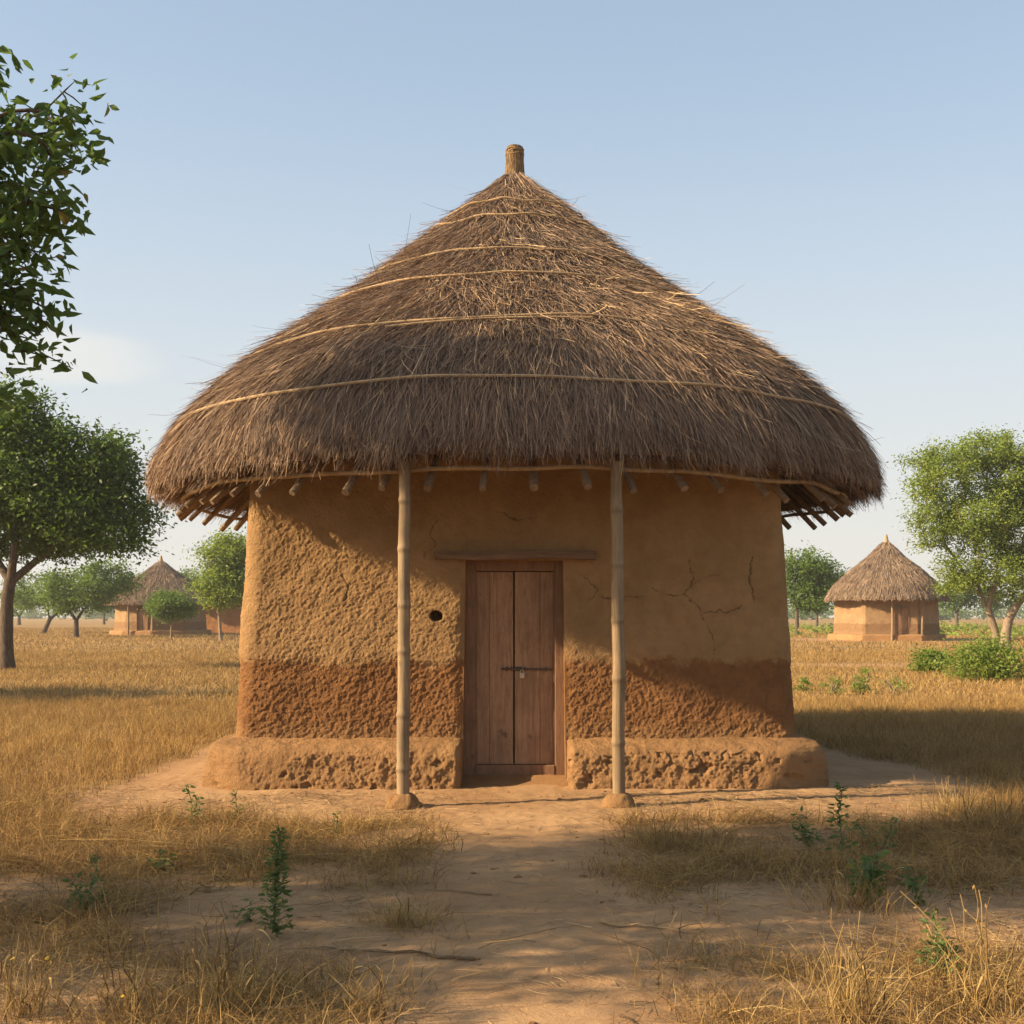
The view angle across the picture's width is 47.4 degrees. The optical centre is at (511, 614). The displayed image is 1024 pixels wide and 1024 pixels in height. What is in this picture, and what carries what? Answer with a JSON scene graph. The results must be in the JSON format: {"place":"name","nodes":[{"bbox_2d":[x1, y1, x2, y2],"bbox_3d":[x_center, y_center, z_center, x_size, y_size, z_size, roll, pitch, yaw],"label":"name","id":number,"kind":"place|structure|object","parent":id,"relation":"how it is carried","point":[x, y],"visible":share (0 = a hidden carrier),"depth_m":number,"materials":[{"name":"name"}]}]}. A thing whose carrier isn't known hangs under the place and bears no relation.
{"place":"outdoors","nodes":[
{"label":"outdoors","id":0,"kind":"place"},
{"bbox_2d":[0,618,1023,1023],"bbox_3d":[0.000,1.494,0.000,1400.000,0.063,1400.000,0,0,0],"label":"ground","id":1,"kind":"structure","parent":0,"point":[518,958],"depth_m":6.08,"materials":[{"name":"brown soil"}]},
{"bbox_2d":[0,587,30,624],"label":"savanna tree","id":2,"kind":"object","parent":1,"relation":"on","point":[18,618],"visible":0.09,"depth_m":174.85,"materials":[{"name":"green plant"}]},
{"bbox_2d":[0,566,69,633],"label":"savanna tree","id":3,"kind":"object","parent":1,"relation":"on","point":[25,604],"visible":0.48,"depth_m":94.07,"materials":[{"name":"green plant"}]},
{"bbox_2d":[0,929,105,1023],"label":"grass tuft","id":4,"kind":"object","parent":1,"relation":"on","point":[11,990],"visible":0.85,"depth_m":4.36,"materials":[{"name":"yellow plant"}]},
{"bbox_2d":[0,45,118,428],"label":"shade tree","id":5,"kind":"object","parent":1,"relation":"on","point":[18,195],"visible":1,"depth_m":6.30,"materials":[{"name":"green plant"}]},
{"bbox_2d":[62,854,106,911],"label":"weed plant","id":6,"kind":"object","parent":1,"relation":"on","point":[93,882],"visible":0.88,"depth_m":5.84,"materials":[{"name":"green plant"}]},
{"bbox_2d":[22,556,150,637],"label":"savanna tree","id":7,"kind":"object","parent":1,"relation":"on","point":[87,592],"visible":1,"depth_m":77.25,"materials":[{"name":"green plant"}]},
{"bbox_2d":[0,371,186,669],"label":"savanna tree","id":8,"kind":"object","parent":1,"relation":"on","point":[70,501],"visible":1,"depth_m":31.21,"materials":[{"name":"green plant"}]},
{"bbox_2d":[101,607,113,624],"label":"savanna tree","id":9,"kind":"object","parent":1,"relation":"on","point":[103,623],"visible":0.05,"depth_m":184.11,"materials":[{"name":"green plant"}]},
{"bbox_2d":[92,570,127,616],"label":"savanna tree","id":10,"kind":"object","parent":1,"relation":"on","point":[110,608],"visible":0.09,"depth_m":134.10,"materials":[{"name":"green plant"}]},
{"bbox_2d":[15,932,220,1023],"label":"grass tuft","id":11,"kind":"object","parent":1,"relation":"on","point":[132,986],"visible":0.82,"depth_m":4.32,"materials":[{"name":"yellow plant"}]},
{"bbox_2d":[104,556,211,635],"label":"thatched hut","id":12,"kind":"object","parent":1,"relation":"on","point":[130,618],"visible":0.52,"depth_m":85.48,"materials":[{"name":"brown plant"}]},
{"bbox_2d":[138,609,142,630],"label":"door leaf","id":13,"kind":"structure","parent":12,"relation":"in","point":[140,614],"depth_m":84.68,"materials":[{"name":"brown wood"}]},
{"bbox_2d":[143,609,146,629],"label":"door leaf","id":14,"kind":"structure","parent":12,"relation":"in","point":[144,617],"depth_m":84.68,"materials":[{"name":"brown wood"}]},
{"bbox_2d":[146,849,176,873],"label":"weed plant","id":15,"kind":"object","parent":1,"relation":"on","point":[162,859],"visible":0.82,"depth_m":6.81,"materials":[{"name":"green plant"}]},
{"bbox_2d":[137,585,201,638],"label":"bush","id":16,"kind":"object","parent":1,"relation":"on","point":[169,606],"visible":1,"depth_m":71.00,"materials":[{"name":"green plant"}]},
{"bbox_2d":[179,783,206,825],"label":"weed plant","id":17,"kind":"object","parent":1,"relation":"on","point":[191,801],"visible":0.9,"depth_m":8.24,"materials":[{"name":"green plant"}]},
{"bbox_2d":[177,564,209,582],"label":"savanna tree","id":18,"kind":"object","parent":1,"relation":"on","point":[188,575],"visible":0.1,"depth_m":116.08,"materials":[{"name":"green plant"}]},
{"bbox_2d":[172,525,246,641],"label":"savanna tree","id":19,"kind":"object","parent":1,"relation":"on","point":[226,566],"visible":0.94,"depth_m":65.50,"materials":[{"name":"green plant"}]},
{"bbox_2d":[190,881,234,893],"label":"fallen twig","id":20,"kind":"object","parent":1,"relation":"on","point":[211,889],"visible":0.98,"depth_m":6.30,"materials":[{"name":"brown wood"}]},
{"bbox_2d":[205,597,242,632],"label":"mud house","id":21,"kind":"structure","parent":1,"relation":"on","point":[230,621],"depth_m":94.80,"materials":[{"name":"brown soil"}]},
{"bbox_2d":[116,912,333,1022],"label":"grass tuft","id":22,"kind":"object","parent":1,"relation":"on","point":[227,960],"visible":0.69,"depth_m":4.41,"materials":[{"name":"brown plant"}]},
{"bbox_2d":[226,788,243,818],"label":"weed plant","id":23,"kind":"object","parent":1,"relation":"on","point":[234,795],"visible":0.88,"depth_m":8.27,"materials":[{"name":"green plant"}]},
{"bbox_2d":[226,898,266,926],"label":"weed plant","id":24,"kind":"object","parent":1,"relation":"on","point":[246,915],"visible":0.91,"depth_m":5.71,"materials":[{"name":"green plant"}]},
{"bbox_2d":[255,826,297,936],"bbox_3d":[-1.096,1.240,5.410,0.180,0.531,0.188,0,0,21],"label":"weed plant","id":25,"kind":"object","parent":1,"relation":"on","point":[275,879],"visible":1,"depth_m":5.42,"materials":[{"name":"green plant"}]},
{"bbox_2d":[256,997,348,1011],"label":"fallen twig","id":26,"kind":"object","parent":1,"relation":"on","point":[320,1002],"visible":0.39,"depth_m":4.44,"materials":[{"name":"brown wood"}]},
{"bbox_2d":[329,811,340,839],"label":"weed plant","id":27,"kind":"object","parent":1,"relation":"on","point":[337,821],"visible":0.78,"depth_m":7.85,"materials":[{"name":"green plant"}]},
{"bbox_2d":[324,957,434,1023],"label":"grass tuft","id":28,"kind":"object","parent":1,"relation":"on","point":[378,998],"visible":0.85,"depth_m":4.36,"materials":[{"name":"brown plant"}]},
{"bbox_2d":[337,880,456,937],"bbox_3d":[-0.549,1.413,5.636,0.536,0.243,0.689,0,0,11],"label":"grass tuft","id":29,"kind":"object","parent":1,"relation":"on","point":[400,919],"visible":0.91,"depth_m":5.63,"materials":[{"name":"brown plant"}]},
{"bbox_2d":[330,947,473,959],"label":"fallen twig","id":30,"kind":"object","parent":1,"relation":"on","point":[376,950],"visible":0.97,"depth_m":5.11,"materials":[{"name":"brown wood"}]},
{"bbox_2d":[425,889,491,894],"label":"fallen twig","id":31,"kind":"object","parent":1,"relation":"on","point":[461,891],"visible":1,"depth_m":6.33,"materials":[{"name":"brown wood"}]},
{"bbox_2d":[132,144,889,809],"bbox_3d":[0.011,-1.750,12.661,7.861,6.600,7.998,0,0,0],"label":"thatched hut","id":32,"kind":"object","parent":1,"relation":"on","point":[512,474],"visible":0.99,"depth_m":10.31,"materials":[{"name":"plant"}]},
{"bbox_2d":[477,572,512,763],"bbox_3d":[-0.153,0.478,10.561,0.328,1.736,0.041,0,0,0],"label":"door leaf","id":33,"kind":"structure","parent":32,"relation":"in","point":[501,583],"depth_m":10.54,"materials":[{"name":"brown wood"}]},
{"bbox_2d":[501,572,552,763],"bbox_3d":[0.136,0.478,10.546,0.471,1.736,0.072,0,0,0],"label":"door leaf","id":34,"kind":"structure","parent":32,"relation":"in","point":[533,669],"depth_m":10.54,"materials":[{"name":"brown wood"}]},
{"bbox_2d":[0,627,1023,1023],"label":"dry grass","id":35,"kind":"structure","parent":1,"relation":"on","point":[16,803],"depth_m":7.69,"materials":[{"name":"yellow plant"}]},
{"bbox_2d":[0,782,1023,1023],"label":"straw litter","id":36,"kind":"object","parent":1,"relation":"on","point":[647,805],"visible":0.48,"depth_m":6.07,"materials":[{"name":"beige plant"}]},
{"bbox_2d":[13,603,1023,619],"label":"distant woodland","id":37,"kind":"object","parent":1,"relation":"on","point":[942,615],"visible":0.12,"depth_m":378.73,"materials":[{"name":"green plant"}]},
{"bbox_2d":[582,811,713,858],"bbox_3d":[0.865,1.383,7.455,0.901,0.266,0.887,0,0,0],"label":"grass tuft","id":38,"kind":"object","parent":1,"relation":"on","point":[659,832],"visible":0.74,"depth_m":7.42,"materials":[{"name":"brown plant"}]},
{"bbox_2d":[599,919,699,932],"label":"fallen twig","id":39,"kind":"object","parent":1,"relation":"on","point":[623,925],"visible":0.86,"depth_m":5.53,"materials":[{"name":"brown wood"}]},
{"bbox_2d":[792,677,813,693],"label":"shrub","id":40,"kind":"object","parent":1,"relation":"on","point":[802,681],"visible":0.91,"depth_m":22.11,"materials":[{"name":"green plant"}]},
{"bbox_2d":[790,806,823,850],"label":"weed plant","id":41,"kind":"object","parent":1,"relation":"on","point":[804,832],"visible":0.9,"depth_m":7.45,"materials":[{"name":"green plant"}]},
{"bbox_2d":[784,540,851,635],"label":"savanna tree","id":42,"kind":"object","parent":1,"relation":"on","point":[806,586],"visible":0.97,"depth_m":84.56,"materials":[{"name":"green plant"}]},
{"bbox_2d":[813,575,837,628],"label":"savanna tree","id":43,"kind":"object","parent":1,"relation":"on","point":[817,625],"visible":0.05,"depth_m":120.59,"materials":[{"name":"green plant"}]},
{"bbox_2d":[818,675,849,694],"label":"shrub","id":44,"kind":"object","parent":1,"relation":"on","point":[838,681],"visible":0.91,"depth_m":21.88,"materials":[{"name":"green plant"}]},
{"bbox_2d":[825,781,858,866],"bbox_3d":[1.957,1.254,6.939,0.178,0.509,0.188,0,0,-17],"label":"weed plant","id":45,"kind":"object","parent":1,"relation":"on","point":[840,804],"visible":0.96,"depth_m":6.96,"materials":[{"name":"green plant"}]},
{"bbox_2d":[758,908,945,1023],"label":"grass tuft","id":46,"kind":"object","parent":1,"relation":"on","point":[850,987],"visible":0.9,"depth_m":4.28,"materials":[{"name":"beige plant"}]},
{"bbox_2d":[848,666,875,693],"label":"shrub","id":47,"kind":"object","parent":1,"relation":"on","point":[858,683],"visible":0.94,"depth_m":22.13,"materials":[{"name":"green plant"}]},
{"bbox_2d":[765,850,965,925],"bbox_3d":[1.836,1.377,5.971,1.090,0.312,0.989,0,0,0],"label":"grass tuft","id":48,"kind":"object","parent":1,"relation":"on","point":[862,903],"visible":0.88,"depth_m":5.99,"materials":[{"name":"brown plant"}]},
{"bbox_2d":[843,849,892,903],"bbox_3d":[1.885,1.369,6.147,0.253,0.314,0.325,0,0,26],"label":"weed plant","id":49,"kind":"object","parent":1,"relation":"on","point":[874,872],"visible":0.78,"depth_m":6.08,"materials":[{"name":"green plant"}]},
{"bbox_2d":[852,816,899,859],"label":"weed plant","id":50,"kind":"object","parent":1,"relation":"on","point":[869,833],"visible":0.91,"depth_m":7.07,"materials":[{"name":"green plant"}]},
{"bbox_2d":[824,534,950,640],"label":"thatched hut","id":51,"kind":"object","parent":1,"relation":"on","point":[880,592],"visible":0.96,"depth_m":67.69,"materials":[{"name":"brown plant"}]},
{"bbox_2d":[895,609,900,634],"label":"door leaf","id":52,"kind":"structure","parent":51,"relation":"in","point":[897,611],"depth_m":67.22,"materials":[{"name":"brown wood"}]},
{"bbox_2d":[901,609,907,633],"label":"door leaf","id":53,"kind":"structure","parent":51,"relation":"in","point":[904,612],"depth_m":67.22,"materials":[{"name":"brown wood"}]},
{"bbox_2d":[874,671,912,691],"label":"shrub","id":54,"kind":"object","parent":1,"relation":"on","point":[896,684],"visible":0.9,"depth_m":22.69,"materials":[{"name":"green plant"}]},
{"bbox_2d":[789,620,1023,636],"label":"scrub","id":55,"kind":"object","parent":1,"relation":"on","point":[1016,631],"visible":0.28,"depth_m":94.19,"materials":[{"name":"green plant"}]},
{"bbox_2d":[897,866,940,905],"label":"weed plant","id":56,"kind":"object","parent":1,"relation":"on","point":[910,883],"visible":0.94,"depth_m":6.08,"materials":[{"name":"green plant"}]},
{"bbox_2d":[906,643,951,674],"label":"bush","id":57,"kind":"object","parent":1,"relation":"on","point":[925,654],"visible":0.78,"depth_m":29.52,"materials":[{"name":"green plant"}]},
{"bbox_2d":[915,908,967,978],"bbox_3d":[1.766,1.363,4.807,0.202,0.309,0.226,0,0,0],"label":"weed plant","id":58,"kind":"object","parent":1,"relation":"on","point":[942,944],"visible":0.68,"depth_m":4.80,"materials":[{"name":"green plant"}]},
{"bbox_2d":[885,423,1023,647],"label":"savanna tree","id":59,"kind":"object","parent":1,"relation":"on","point":[1005,456],"visible":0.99,"depth_m":51.01,"materials":[{"name":"green plant"}]},
{"bbox_2d":[892,774,1021,821],"bbox_3d":[3.359,1.354,8.756,1.131,0.352,1.068,0,0,-42],"label":"grass tuft","id":60,"kind":"object","parent":1,"relation":"on","point":[947,800],"visible":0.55,"depth_m":8.75,"materials":[{"name":"yellow plant"}]},
{"bbox_2d":[900,885,1023,1023],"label":"grass tuft","id":61,"kind":"object","parent":1,"relation":"on","point":[985,983],"visible":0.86,"depth_m":4.38,"materials":[{"name":"beige plant"}]},
{"bbox_2d":[938,580,986,626],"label":"savanna tree","id":62,"kind":"object","parent":1,"relation":"on","point":[959,603],"visible":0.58,"depth_m":124.67,"materials":[{"name":"green plant"}]},
{"bbox_2d":[917,629,1023,681],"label":"bush","id":63,"kind":"object","parent":1,"relation":"on","point":[998,661],"visible":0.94,"depth_m":26.29,"materials":[{"name":"green plant"}]},
{"bbox_2d":[918,782,1023,844],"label":"grass tuft","id":64,"kind":"object","parent":1,"relation":"on","point":[992,810],"visible":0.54,"depth_m":8.07,"materials":[{"name":"yellow plant"}]},
{"bbox_2d":[972,585,1013,613],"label":"savanna tree","id":65,"kind":"object","parent":1,"relation":"on","point":[996,606],"visible":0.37,"depth_m":134.42,"materials":[{"name":"green plant"}]},
{"bbox_2d":[0,784,1023,1023],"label":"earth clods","id":66,"kind":"object","parent":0,"point":[476,958],"visible":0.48,"depth_m":6.71,"materials":[{"name":"brown soil"}]},
{"bbox_2d":[0,0,1023,617],"label":"sky","id":67,"kind":"structure","parent":0,"point":[857,166],"materials":[{"name":"blue"}]}
]}

